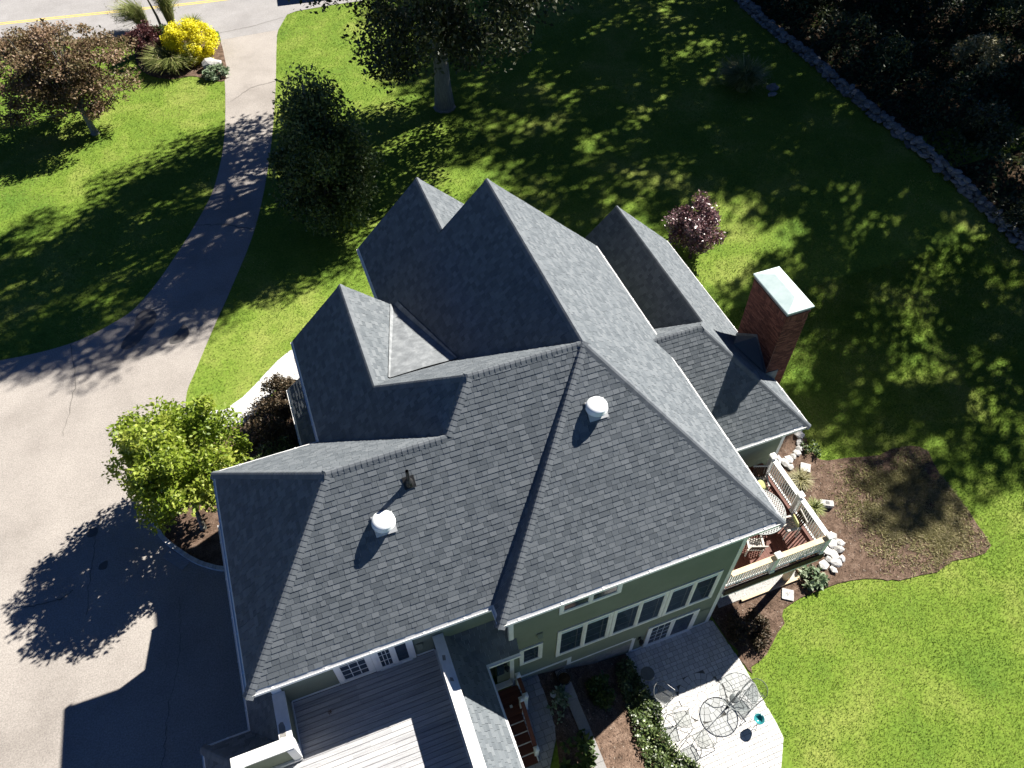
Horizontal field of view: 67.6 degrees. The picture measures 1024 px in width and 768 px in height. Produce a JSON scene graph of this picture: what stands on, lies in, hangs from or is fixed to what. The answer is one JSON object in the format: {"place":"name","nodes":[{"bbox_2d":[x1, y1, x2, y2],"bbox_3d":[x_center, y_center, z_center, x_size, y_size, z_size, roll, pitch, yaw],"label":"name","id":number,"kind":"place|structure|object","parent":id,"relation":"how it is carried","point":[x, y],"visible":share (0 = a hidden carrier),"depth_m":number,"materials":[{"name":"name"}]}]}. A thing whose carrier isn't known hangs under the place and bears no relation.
{"place":"outdoors","nodes":[
{"label":"outdoors","id":0,"kind":"place"},
{"bbox_2d":[105,0,147,26],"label":"tall grass","id":1,"kind":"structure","parent":0,"point":[132,12],"depth_m":51.11,"materials":[{"name":"plant"}]},
{"bbox_2d":[0,30,277,767],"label":"driveway","id":2,"kind":"structure","parent":0,"point":[92,688],"depth_m":27.35,"materials":[{"name":"concrete"}]},
{"bbox_2d":[23,590,72,607],"bbox_3d":[-15.860,7.448,26.170,1.609,0.001,0.252,-19,53,-14],"label":"driveway crack","id":3,"kind":"object","parent":2,"relation":"on","point":[47,602],"visible":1,"depth_m":26.15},
{"bbox_2d":[63,345,75,429],"bbox_3d":[-18.573,0.118,32.207,0.403,0.001,5.228,-14,52,-10],"label":"driveway crack","id":4,"kind":"object","parent":2,"relation":"on","point":[75,386],"visible":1,"depth_m":32.20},
{"bbox_2d":[87,528,97,536],"bbox_3d":[-15.286,5.406,27.843,0.386,0.001,0.386,-16,52,-13],"label":"asphalt patch","id":5,"kind":"object","parent":2,"relation":"on","point":[91,532],"visible":1,"depth_m":27.84,"materials":[{"name":"asphalt"}]},
{"bbox_2d":[86,511,100,614],"bbox_3d":[-14.868,6.245,27.146,0.153,0.001,4.153,-10,51,-7],"label":"driveway crack","id":6,"kind":"object","parent":2,"relation":"on","point":[93,558],"visible":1,"depth_m":27.18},
{"bbox_2d":[98,561,107,569],"bbox_3d":[-14.444,6.417,27.006,0.327,0.001,0.331,-16,52,-13],"label":"asphalt patch","id":7,"kind":"object","parent":2,"relation":"on","point":[103,565],"visible":1,"depth_m":27.01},
{"bbox_2d":[121,309,155,348],"bbox_3d":[-16.682,-2.477,34.321,0.993,0.001,2.505,3,51,3],"label":"asphalt patch","id":8,"kind":"object","parent":2,"relation":"on","point":[145,320],"visible":1,"depth_m":34.37,"materials":[{"name":"asphalt"}]},
{"bbox_2d":[160,597,180,767],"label":"driveway crack","id":9,"kind":"object","parent":2,"relation":"on","point":[173,688],"visible":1,"depth_m":24.24,"materials":[{"name":"asphalt"}]},
{"bbox_2d":[162,549,189,569],"bbox_3d":[-11.912,6.221,27.125,1.000,0.035,0.359,23,55,18],"label":"asphalt patch","id":10,"kind":"object","parent":2,"relation":"on","point":[176,559],"visible":1,"depth_m":27.10,"materials":[{"name":"asphalt"}]},
{"bbox_2d":[169,324,188,343],"bbox_3d":[-14.733,-2.178,34.056,0.650,0.001,1.196,15,52,13],"label":"asphalt patch","id":11,"kind":"object","parent":2,"relation":"on","point":[181,334],"visible":1,"depth_m":34.04,"materials":[{"name":"asphalt"}]},
{"bbox_2d":[153,515,223,571],"bbox_3d":[-11.573,5.595,27.619,5.230,0.210,1.422,32,58,24],"label":"block edging","id":12,"kind":"object","parent":2,"relation":"on","point":[174,547],"visible":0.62,"depth_m":27.09,"materials":[{"name":"concrete"}]},
{"bbox_2d":[205,224,251,228],"bbox_3d":[-14.645,-8.061,38.875,3.027,0.001,0.280,5,51,5],"label":"driveway crack","id":13,"kind":"object","parent":2,"relation":"on","point":[230,225],"visible":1,"depth_m":38.87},
{"bbox_2d":[137,39,203,74],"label":"fountain grass","id":14,"kind":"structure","parent":0,"point":[161,56],"depth_m":48.04,"materials":[{"name":"plant"}]},
{"bbox_2d":[0,0,361,39],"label":"road","id":15,"kind":"structure","parent":0,"point":[228,16],"depth_m":53.72,"materials":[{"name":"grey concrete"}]},
{"bbox_2d":[0,0,212,22],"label":"road centre line","id":16,"kind":"object","parent":15,"relation":"on","point":[95,12],"visible":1,"depth_m":53.72,"materials":[{"name":"yellow paint"}]},
{"bbox_2d":[0,0,223,24],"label":"road centre line","id":17,"kind":"object","parent":15,"relation":"on","point":[102,13],"visible":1,"depth_m":53.61,"materials":[{"name":"yellow paint"}]},
{"bbox_2d":[147,0,161,24],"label":"marker post","id":18,"kind":"object","parent":15,"relation":"on","point":[156,15],"visible":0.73,"depth_m":51.37,"materials":[{"name":"grey metal"}]},
{"bbox_2d":[179,12,201,30],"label":"tall grass","id":19,"kind":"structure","parent":0,"point":[185,16],"depth_m":51.44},
{"bbox_2d":[0,0,1023,767],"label":"lawn","id":20,"kind":"structure","parent":0,"point":[250,324],"depth_m":38.79,"materials":[{"name":"plant"}]},
{"bbox_2d":[0,18,143,135],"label":"spreading tree","id":21,"kind":"object","parent":20,"relation":"on","point":[72,74],"visible":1,"depth_m":41.42,"materials":[{"name":"brown plant"}]},
{"bbox_2d":[135,30,226,81],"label":"mulch bed","id":22,"kind":"object","parent":20,"relation":"on","point":[193,71],"visible":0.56,"depth_m":48.76,"materials":[{"name":"brown soil"}]},
{"bbox_2d":[123,19,162,60],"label":"round shrub","id":23,"kind":"object","parent":22,"relation":"on","point":[142,29],"visible":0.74,"depth_m":48.74,"materials":[{"name":"purple plant"}]},
{"bbox_2d":[151,0,178,24],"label":"tall grass","id":24,"kind":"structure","parent":22,"relation":"on","point":[166,7],"depth_m":51.08,"materials":[{"name":"plant"}]},
{"bbox_2d":[151,23,181,48],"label":"round shrub","id":25,"kind":"object","parent":22,"relation":"on","point":[161,27],"visible":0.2,"depth_m":49.13,"materials":[{"name":"green plant"}]},
{"bbox_2d":[159,17,219,65],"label":"round shrub","id":26,"kind":"object","parent":22,"relation":"on","point":[170,36],"visible":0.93,"depth_m":48.33,"materials":[{"name":"yellow plant"}]},
{"bbox_2d":[202,57,222,68],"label":"boulder","id":27,"kind":"object","parent":22,"relation":"on","point":[207,61],"visible":0.65,"depth_m":48.37,"materials":[{"name":"stone"}]},
{"bbox_2d":[201,63,230,81],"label":"ground plant","id":28,"kind":"object","parent":22,"relation":"on","point":[208,73],"visible":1,"depth_m":47.86,"materials":[{"name":"green plant"}]},
{"bbox_2d":[161,390,299,565],"bbox_3d":[-9.877,3.627,29.267,7.120,0.050,8.700,-16,52,-13],"label":"mulch bed","id":29,"kind":"object","parent":20,"relation":"on","point":[186,534],"visible":0.12,"depth_m":27.82,"materials":[{"name":"brown soil"}]},
{"bbox_2d":[101,392,253,535],"bbox_3d":[-11.281,2.817,26.450,4.838,5.638,5.534,-16,52,-13],"label":"leafy tree","id":30,"kind":"object","parent":29,"relation":"on","point":[159,457],"visible":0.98,"depth_m":24.90,"materials":[{"name":"green plant"}]},
{"bbox_2d":[243,396,298,456],"bbox_3d":[-9.421,1.627,29.928,2.339,1.658,2.743,-16,52,-13],"label":"shrub","id":31,"kind":"object","parent":29,"relation":"on","point":[274,430],"visible":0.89,"depth_m":29.91,"materials":[{"name":"brown plant"}]},
{"bbox_2d":[250,435,294,460],"bbox_3d":[-8.873,3.151,28.649,2.273,1.700,2.489,-16,52,-13],"label":"shrub","id":32,"kind":"object","parent":29,"relation":"on","point":[284,447],"visible":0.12,"depth_m":28.86,"materials":[{"name":"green plant"}]},
{"bbox_2d":[257,372,294,414],"bbox_3d":[-9.389,0.338,31.001,1.510,1.581,1.925,7,51,6],"label":"shrub","id":33,"kind":"object","parent":29,"relation":"on","point":[278,384],"visible":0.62,"depth_m":30.71,"materials":[{"name":"brown plant"}]},
{"bbox_2d":[209,350,298,425],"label":"front walk","id":34,"kind":"structure","parent":20,"relation":"on","point":[285,365],"depth_m":32.17,"materials":[{"name":"concrete"}]},
{"bbox_2d":[264,62,387,239],"bbox_3d":[-8.919,-10.917,35.907,5.912,8.370,5.429,-16,52,-13],"label":"upright tree","id":35,"kind":"object","parent":20,"relation":"on","point":[329,157],"visible":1,"depth_m":35.48,"materials":[{"name":"green plant"}]},
{"bbox_2d":[288,0,578,112],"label":"shade tree","id":36,"kind":"object","parent":20,"relation":"on","point":[448,27],"visible":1,"depth_m":38.49,"materials":[{"name":"green plant"}]},
{"bbox_2d":[200,177,814,767],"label":"house","id":37,"kind":"structure","parent":20,"relation":"on","point":[532,441],"depth_m":20.58,"materials":[{"name":"tile"}]},
{"bbox_2d":[370,641,416,671],"bbox_3d":[-3.195,7.157,20.436,1.140,1.910,0.077,-16,52,-13],"label":"balcony door","id":38,"kind":"structure","parent":37,"relation":"in","point":[405,652],"depth_m":20.73,"materials":[{"name":"white paint"}]},
{"bbox_2d":[495,661,509,682],"bbox_3d":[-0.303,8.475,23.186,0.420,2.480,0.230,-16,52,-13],"label":"side door","id":39,"kind":"structure","parent":37,"relation":"in","point":[505,676],"depth_m":23.76,"materials":[{"name":"green"}]},
{"bbox_2d":[519,642,542,665],"bbox_3d":[0.576,8.191,23.177,0.740,1.240,0.044,-16,52,-13],"label":"window","id":40,"kind":"structure","parent":37,"relation":"in","point":[532,653],"depth_m":23.17,"materials":[{"name":"white paint"}]},
{"bbox_2d":[555,611,613,656],"bbox_3d":[2.221,7.731,23.584,1.830,2.050,0.054,-16,52,-13],"label":"window","id":41,"kind":"structure","parent":37,"relation":"in","point":[580,635],"depth_m":23.56,"materials":[{"name":"white paint"}]},
{"bbox_2d":[559,584,622,614],"bbox_3d":[2.225,5.801,21.247,1.930,1.430,0.054,-16,52,-13],"label":"window","id":42,"kind":"structure","parent":37,"relation":"in","point":[613,591],"depth_m":21.62,"materials":[{"name":"white paint"}]},
{"bbox_2d":[608,590,669,636],"bbox_3d":[3.975,7.211,23.992,1.880,2.050,0.054,-16,52,-13],"label":"window","id":43,"kind":"structure","parent":37,"relation":"in","point":[643,611],"depth_m":23.98,"materials":[{"name":"white paint"}]},
{"bbox_2d":[642,608,699,647],"bbox_3d":[5.468,8.426,26.330,1.940,1.730,0.077,-16,52,-13],"label":"patio door","id":44,"kind":"structure","parent":37,"relation":"in","point":[683,623],"depth_m":26.34,"materials":[{"name":"white paint"}]},
{"bbox_2d":[661,569,723,616],"bbox_3d":[5.739,6.689,24.403,1.850,2.050,0.054,-16,52,-13],"label":"window","id":45,"kind":"structure","parent":37,"relation":"in","point":[685,595],"depth_m":24.38,"materials":[{"name":"white paint"}]},
{"bbox_2d":[538,654,677,767],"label":"mulch bed","id":46,"kind":"object","parent":20,"relation":"on","point":[602,737],"visible":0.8,"depth_m":24.65,"materials":[{"name":"wood"}]},
{"bbox_2d":[546,693,569,723],"bbox_3d":[1.494,10.242,24.129,0.748,0.404,0.739,-32,57,-23],"label":"ground plant","id":47,"kind":"object","parent":46,"relation":"on","point":[561,702],"visible":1,"depth_m":24.14,"materials":[{"name":"green plant"}]},
{"bbox_2d":[549,684,571,703],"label":"ground plant","id":48,"kind":"object","parent":46,"relation":"on","point":[559,689],"visible":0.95,"depth_m":24.54,"materials":[{"name":"green plant"}]},
{"bbox_2d":[559,728,598,767],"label":"ground plant","id":49,"kind":"object","parent":46,"relation":"on","point":[585,746],"visible":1,"depth_m":23.16,"materials":[{"name":"green plant"}]},
{"bbox_2d":[555,668,605,767],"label":"garden kerb","id":50,"kind":"structure","parent":46,"relation":"on","point":[578,714],"depth_m":24.28,"materials":[{"name":"concrete"}]},
{"bbox_2d":[557,669,571,684],"bbox_3d":[1.702,9.588,24.891,0.490,0.319,0.490,-16,52,-13],"label":"garden urn","id":51,"kind":"object","parent":50,"relation":"on","point":[564,678],"visible":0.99,"depth_m":24.85,"materials":[{"name":"black plastic"}]},
{"bbox_2d":[585,670,615,711],"bbox_3d":[2.916,10.154,25.196,1.094,0.812,1.281,-16,52,-13],"label":"shrub","id":52,"kind":"object","parent":46,"relation":"on","point":[599,694],"visible":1,"depth_m":25.08,"materials":[{"name":"green plant"}]},
{"bbox_2d":[615,656,703,767],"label":"ivy","id":53,"kind":"object","parent":46,"relation":"on","point":[652,753],"visible":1,"depth_m":24.95,"materials":[{"name":"green plant"}]},
{"bbox_2d":[662,190,726,258],"bbox_3d":[8.714,-7.518,36.842,3.143,3.150,2.674,37,60,27],"label":"burgundy tree","id":54,"kind":"object","parent":20,"relation":"on","point":[694,227],"visible":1,"depth_m":36.36,"materials":[{"name":"purple plant"}]},
{"bbox_2d":[626,620,783,767],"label":"patio","id":55,"kind":"structure","parent":20,"relation":"on","point":[693,666],"depth_m":25.63,"materials":[{"name":"concrete"}]},
{"bbox_2d":[641,667,654,685],"bbox_3d":[4.579,9.915,25.949,0.474,0.480,0.490,-16,52,-13],"label":"side table","id":56,"kind":"object","parent":55,"relation":"on","point":[647,673],"visible":1,"depth_m":25.77,"materials":[{"name":"grey metal"}]},
{"bbox_2d":[650,680,674,711],"bbox_3d":[4.993,10.310,25.363,0.722,0.876,0.685,28,56,21],"label":"wire chair","id":57,"kind":"object","parent":55,"relation":"on","point":[660,694],"visible":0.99,"depth_m":25.35,"materials":[{"name":"grey metal"}]},
{"bbox_2d":[667,706,692,732],"bbox_3d":[5.516,10.897,24.877,0.722,0.876,0.685,-5,51,-3],"label":"wire chair","id":58,"kind":"object","parent":55,"relation":"on","point":[673,713],"visible":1,"depth_m":24.93,"materials":[{"name":"grey metal"}]},
{"bbox_2d":[687,726,716,758],"bbox_3d":[6.138,11.400,24.458,0.685,0.876,0.722,-21,53,-16],"label":"wire chair","id":59,"kind":"object","parent":55,"relation":"on","point":[702,740],"visible":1,"depth_m":24.46,"materials":[{"name":"grey metal"}]},
{"bbox_2d":[719,672,758,711],"bbox_3d":[7.466,10.341,25.419,1.272,0.723,1.272,-16,52,-13],"label":"glass table","id":60,"kind":"object","parent":55,"relation":"on","point":[734,698],"visible":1,"depth_m":25.38,"materials":[{"name":"metal"}]},
{"bbox_2d":[737,678,767,709],"bbox_3d":[8.046,10.255,25.378,0.722,0.876,0.685,-29,56,-21],"label":"wire chair","id":61,"kind":"object","parent":55,"relation":"on","point":[752,691],"visible":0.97,"depth_m":25.35,"materials":[{"name":"grey metal"}]},
{"bbox_2d":[714,52,772,92],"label":"ornamental grass","id":62,"kind":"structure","parent":20,"relation":"on","point":[743,76],"depth_m":45.79,"materials":[{"name":"plant"}]},
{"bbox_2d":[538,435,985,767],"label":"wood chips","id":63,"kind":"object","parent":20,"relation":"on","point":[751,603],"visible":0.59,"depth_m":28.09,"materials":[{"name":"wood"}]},
{"bbox_2d":[766,83,778,90],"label":"rock","id":64,"kind":"object","parent":20,"relation":"on","point":[772,87],"visible":1,"depth_m":46.63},
{"bbox_2d":[768,92,776,96],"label":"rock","id":65,"kind":"object","parent":20,"relation":"on","point":[772,94],"visible":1,"depth_m":46.15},
{"bbox_2d":[711,430,990,672],"bbox_3d":[11.450,4.198,30.754,12.456,0.298,11.389,-16,52,-13],"label":"mulch bed","id":66,"kind":"object","parent":20,"relation":"on","point":[848,570],"visible":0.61,"depth_m":29.25,"materials":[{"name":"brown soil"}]},
{"bbox_2d":[726,606,774,656],"bbox_3d":[8.421,8.516,26.959,1.770,0.771,1.710,20,54,16],"label":"shrub","id":67,"kind":"object","parent":66,"relation":"on","point":[735,637],"visible":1,"depth_m":26.86,"materials":[{"name":"brown plant"}]},
{"bbox_2d":[717,565,797,607],"bbox_3d":[8.575,6.623,28.916,3.400,0.050,2.850,-16,52,-13],"label":"gravel bed","id":68,"kind":"object","parent":66,"relation":"on","point":[740,594],"visible":0.21,"depth_m":28.09,"materials":[{"name":"gravel"}]},
{"bbox_2d":[740,576,800,601],"bbox_3d":[9.516,7.544,28.113,2.500,0.130,0.100,-16,52,-13],"label":"timber edging","id":69,"kind":"object","parent":66,"relation":"on","point":[771,588],"visible":1,"depth_m":28.06,"materials":[{"name":"wood"}]},
{"bbox_2d":[720,452,834,597],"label":"side deck","id":70,"kind":"structure","parent":66,"relation":"on","point":[791,551],"depth_m":25.96,"materials":[{"name":"white paint"}]},
{"bbox_2d":[744,535,768,556],"bbox_3d":[8.145,5.404,25.633,0.570,1.000,0.630,-1,51,0],"label":"slatted chair","id":71,"kind":"object","parent":70,"relation":"on","point":[756,543],"visible":0.89,"depth_m":25.65,"materials":[{"name":"grey wood"}]},
{"bbox_2d":[753,465,769,490],"bbox_3d":[8.824,3.437,27.239,0.570,1.000,0.630,-1,51,0],"label":"slatted chair","id":72,"kind":"object","parent":70,"relation":"on","point":[761,476],"visible":0.56,"depth_m":27.18,"materials":[{"name":"grey wood"}]},
{"bbox_2d":[757,480,767,489],"bbox_3d":[8.817,3.579,27.123,0.420,0.110,0.420,-1,53,0],"label":"cushion","id":73,"kind":"object","parent":72,"relation":"on","point":[762,483],"visible":0.62,"depth_m":27.09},
{"bbox_2d":[758,489,785,534],"bbox_3d":[8.468,4.575,26.495,1.844,0.726,1.844,-16,52,-13],"label":"lattice table","id":74,"kind":"object","parent":70,"relation":"on","point":[783,515],"visible":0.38,"depth_m":26.26,"materials":[{"name":"metal"}]},
{"bbox_2d":[783,508,807,539],"bbox_3d":[9.563,4.792,26.121,0.630,1.000,0.570,-10,51,-8],"label":"slatted chair","id":75,"kind":"object","parent":70,"relation":"on","point":[791,525],"visible":0.8,"depth_m":26.06,"materials":[{"name":"grey wood"}]},
{"bbox_2d":[793,514,799,526],"bbox_3d":[9.676,4.668,26.014,0.110,0.420,0.420,-24,51,10],"label":"cushion","id":76,"kind":"object","parent":75,"relation":"on","point":[796,521],"visible":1,"depth_m":25.90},
{"bbox_2d":[781,458,788,467],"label":"rock","id":77,"kind":"object","parent":66,"relation":"on","point":[784,462],"visible":1,"depth_m":31.52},
{"bbox_2d":[782,588,793,600],"bbox_3d":[10.096,7.708,27.983,0.420,0.053,0.420,10,52,9],"label":"stepping stone","id":78,"kind":"object","parent":66,"relation":"on","point":[787,594],"visible":1,"depth_m":27.96,"materials":[{"name":"grey stone"}]},
{"bbox_2d":[784,455,792,463],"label":"rock","id":79,"kind":"object","parent":66,"relation":"on","point":[789,459],"visible":1,"depth_m":31.63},
{"bbox_2d":[793,450,800,455],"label":"rock","id":80,"kind":"object","parent":66,"relation":"on","point":[797,452],"visible":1,"depth_m":31.85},
{"bbox_2d":[794,431,804,438],"bbox_3d":[12.234,2.163,32.473,0.454,0.199,0.398,-32,57,-23],"label":"rock","id":81,"kind":"object","parent":66,"relation":"on","point":[800,435],"visible":0.91,"depth_m":32.38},
{"bbox_2d":[795,445,803,451],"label":"rock","id":82,"kind":"object","parent":66,"relation":"on","point":[799,448],"visible":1,"depth_m":31.98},
{"bbox_2d":[788,466,814,490],"bbox_3d":[11.623,3.853,30.862,1.273,0.486,1.263,-16,52,-13],"label":"sedge","id":83,"kind":"object","parent":66,"relation":"on","point":[800,478],"visible":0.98,"depth_m":30.81,"materials":[{"name":"beige plant"}]},
{"bbox_2d":[800,462,810,472],"bbox_3d":[12.065,3.440,31.447,0.400,0.080,0.400,14,52,12],"label":"flat stone","id":84,"kind":"object","parent":66,"relation":"on","point":[804,466],"visible":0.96,"depth_m":31.43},
{"bbox_2d":[801,436,821,456],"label":"ground plant","id":85,"kind":"object","parent":66,"relation":"on","point":[808,449],"visible":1,"depth_m":31.93,"materials":[{"name":"green plant"}]},
{"bbox_2d":[798,564,829,590],"bbox_3d":[11.135,7.129,28.264,1.116,0.556,1.224,-16,52,-13],"label":"ground plant","id":86,"kind":"object","parent":66,"relation":"on","point":[819,578],"visible":1,"depth_m":28.18,"materials":[{"name":"green plant"}]},
{"bbox_2d":[802,497,826,516],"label":"sedge","id":87,"kind":"object","parent":66,"relation":"on","point":[816,506],"visible":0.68,"depth_m":30.06,"materials":[{"name":"plant"}]},
{"bbox_2d":[818,560,828,569],"bbox_3d":[11.688,6.796,28.674,0.391,0.152,0.342,-26,55,-19],"label":"rock","id":88,"kind":"object","parent":66,"relation":"on","point":[823,564],"visible":1,"depth_m":28.63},
{"bbox_2d":[820,499,833,508],"bbox_3d":[12.455,4.754,30.298,0.520,0.203,0.260,6,51,5],"label":"concrete block","id":89,"kind":"object","parent":66,"relation":"on","point":[829,504],"depth_m":30.22,"materials":[{"name":"grey concrete"}]},
{"bbox_2d":[825,546,830,554],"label":"rock","id":90,"kind":"object","parent":66,"relation":"on","point":[827,550],"visible":0.56,"depth_m":28.98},
{"bbox_2d":[825,555,831,562],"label":"rock","id":91,"kind":"object","parent":66,"relation":"on","point":[828,559],"visible":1,"depth_m":28.79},
{"bbox_2d":[828,539,836,548],"bbox_3d":[12.267,6.092,29.254,0.491,0.185,0.395,-27,55,-20],"label":"rock","id":92,"kind":"object","parent":66,"relation":"on","point":[832,544],"visible":0.72,"depth_m":29.16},
{"bbox_2d":[830,566,837,572],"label":"rock","id":93,"kind":"object","parent":66,"relation":"on","point":[833,569],"visible":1,"depth_m":28.52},
{"bbox_2d":[830,549,838,558],"bbox_3d":[12.194,6.438,28.971,0.308,0.134,0.444,-12,52,-9],"label":"rock","id":94,"kind":"object","parent":66,"relation":"on","point":[834,553],"visible":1,"depth_m":28.91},
{"bbox_2d":[830,558,841,566],"bbox_3d":[12.191,6.706,28.752,0.454,0.140,0.346,13,52,11],"label":"rock","id":95,"kind":"object","parent":66,"relation":"on","point":[835,562],"visible":1,"depth_m":28.70,"materials":[{"name":"stone"}]},
{"bbox_2d":[833,546,844,552],"bbox_3d":[12.441,6.300,29.088,0.389,0.194,0.343,11,57,20],"label":"rock","id":96,"kind":"object","parent":66,"relation":"on","point":[839,549],"visible":1,"depth_m":29.03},
{"bbox_2d":[836,539,844,545],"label":"rock","id":97,"kind":"object","parent":66,"relation":"on","point":[839,542],"visible":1,"depth_m":29.20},
{"bbox_2d":[838,555,844,561],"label":"rock","id":98,"kind":"object","parent":66,"relation":"on","point":[842,558],"visible":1,"depth_m":28.80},
{"bbox_2d":[734,0,1023,254],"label":"stone wall","id":99,"kind":"structure","parent":20,"relation":"on","point":[939,164],"depth_m":43.47,"materials":[{"name":"stone"}]},
{"bbox_2d":[511,674,555,767],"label":"garden path","id":100,"kind":"structure","parent":0,"point":[541,721],"depth_m":23.89,"materials":[{"name":"stone"},{"name":"sand"}]},
{"bbox_2d":[498,672,539,766],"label":"back steps","id":101,"kind":"structure","parent":100,"relation":"on","point":[514,701],"depth_m":23.42,"materials":[{"name":"brown paint"}]},
{"bbox_2d":[752,0,1023,226],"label":"woodland floor","id":102,"kind":"structure","parent":0,"point":[1010,93],"depth_m":48.03,"materials":[{"name":"soil"}]},
{"bbox_2d":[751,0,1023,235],"bbox_3d":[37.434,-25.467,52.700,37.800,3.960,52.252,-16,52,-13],"label":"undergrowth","id":103,"kind":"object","parent":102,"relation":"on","point":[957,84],"visible":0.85,"depth_m":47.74,"materials":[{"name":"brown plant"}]},
{"bbox_2d":[868,35,914,74],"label":"woodland bush","id":104,"kind":"object","parent":102,"relation":"on","point":[893,46],"visible":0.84,"depth_m":47.21,"materials":[{"name":"green plant"}]},
{"bbox_2d":[950,32,1007,80],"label":"woodland bush","id":105,"kind":"object","parent":102,"relation":"on","point":[959,49],"visible":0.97,"depth_m":46.53,"materials":[{"name":"green plant"}]},
{"bbox_2d":[956,0,1023,30],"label":"woodland bush","id":106,"kind":"object","parent":102,"relation":"on","point":[1016,4],"visible":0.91,"depth_m":50.64,"materials":[{"name":"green plant"}]},
{"bbox_2d":[958,100,1023,152],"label":"woodland bush","id":107,"kind":"object","parent":102,"relation":"on","point":[988,118],"visible":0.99,"depth_m":42.47,"materials":[{"name":"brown plant"}]},
{"bbox_2d":[991,196,1023,237],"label":"shrub","id":108,"kind":"object","parent":102,"relation":"on","point":[1009,202],"visible":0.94,"depth_m":39.16,"materials":[{"name":"green plant"}]},
{"bbox_3d":[8.064,11.039,25.043,0.347,0.345,0.363,-16,52,-13],"label":"plant stand","id":109,"kind":"object","parent":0,"visible":0},
{"bbox_2d":[754,713,764,724],"bbox_3d":[8.031,10.926,24.885,0.350,0.180,0.346,-16,52,-13],"label":"bowl","id":110,"kind":"object","parent":109,"relation":"on","point":[759,718],"visible":1,"depth_m":24.88,"materials":[{"name":"glass"}]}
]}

